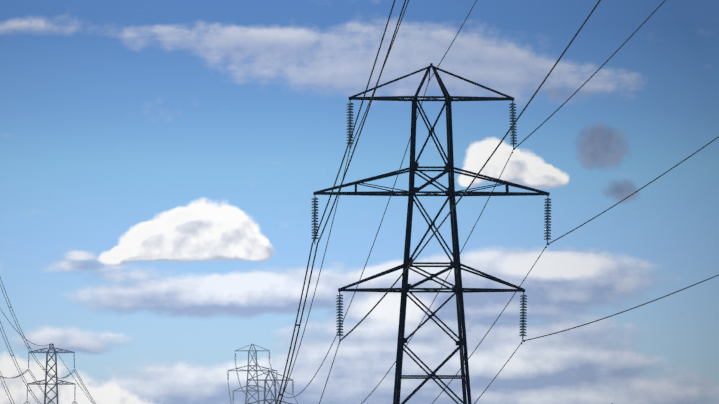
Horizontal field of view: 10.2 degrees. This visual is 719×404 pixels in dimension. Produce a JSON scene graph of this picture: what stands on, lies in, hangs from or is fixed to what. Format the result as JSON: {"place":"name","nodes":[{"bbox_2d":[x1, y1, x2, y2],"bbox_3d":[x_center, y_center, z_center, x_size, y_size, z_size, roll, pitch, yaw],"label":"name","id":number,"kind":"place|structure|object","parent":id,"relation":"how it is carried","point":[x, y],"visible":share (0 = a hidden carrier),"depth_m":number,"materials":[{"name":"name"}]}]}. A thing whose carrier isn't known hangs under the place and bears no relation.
{"place":"outdoors","nodes":[
{"label":"outdoors","id":0,"kind":"place"},
{"bbox_2d":[0,0,718,403],"label":"sky","id":1,"kind":"structure","parent":0,"point":[163,162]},
{"label":"ground","id":2,"kind":"structure","parent":0,"visible":0},
{"bbox_2d":[27,344,75,403],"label":"pylon","id":3,"kind":"object","parent":2,"relation":"on","point":[46,374],"visible":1,"depth_m":1089.95,"materials":[{"name":"metal"}]},
{"bbox_2d":[227,343,277,403],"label":"pylon","id":4,"kind":"object","parent":2,"relation":"on","point":[256,372],"visible":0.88,"depth_m":1721.18,"materials":[{"name":"metal"}]},
{"bbox_2d":[0,0,718,403],"bbox_3d":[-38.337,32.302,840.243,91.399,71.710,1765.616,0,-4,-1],"label":"conductors","id":5,"kind":"structure","parent":4,"relation":"attached to","point":[280,392],"depth_m":340.43,"materials":[{"name":"metal"}]},
{"bbox_2d":[246,371,293,403],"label":"pylon","id":6,"kind":"object","parent":2,"relation":"on","point":[265,382],"visible":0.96,"depth_m":1288.04,"materials":[{"name":"metal"}]},
{"bbox_2d":[311,63,551,403],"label":"pylon","id":7,"kind":"object","parent":2,"relation":"on","point":[451,193],"visible":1,"depth_m":358.94,"materials":[{"name":"metal"}]}
]}

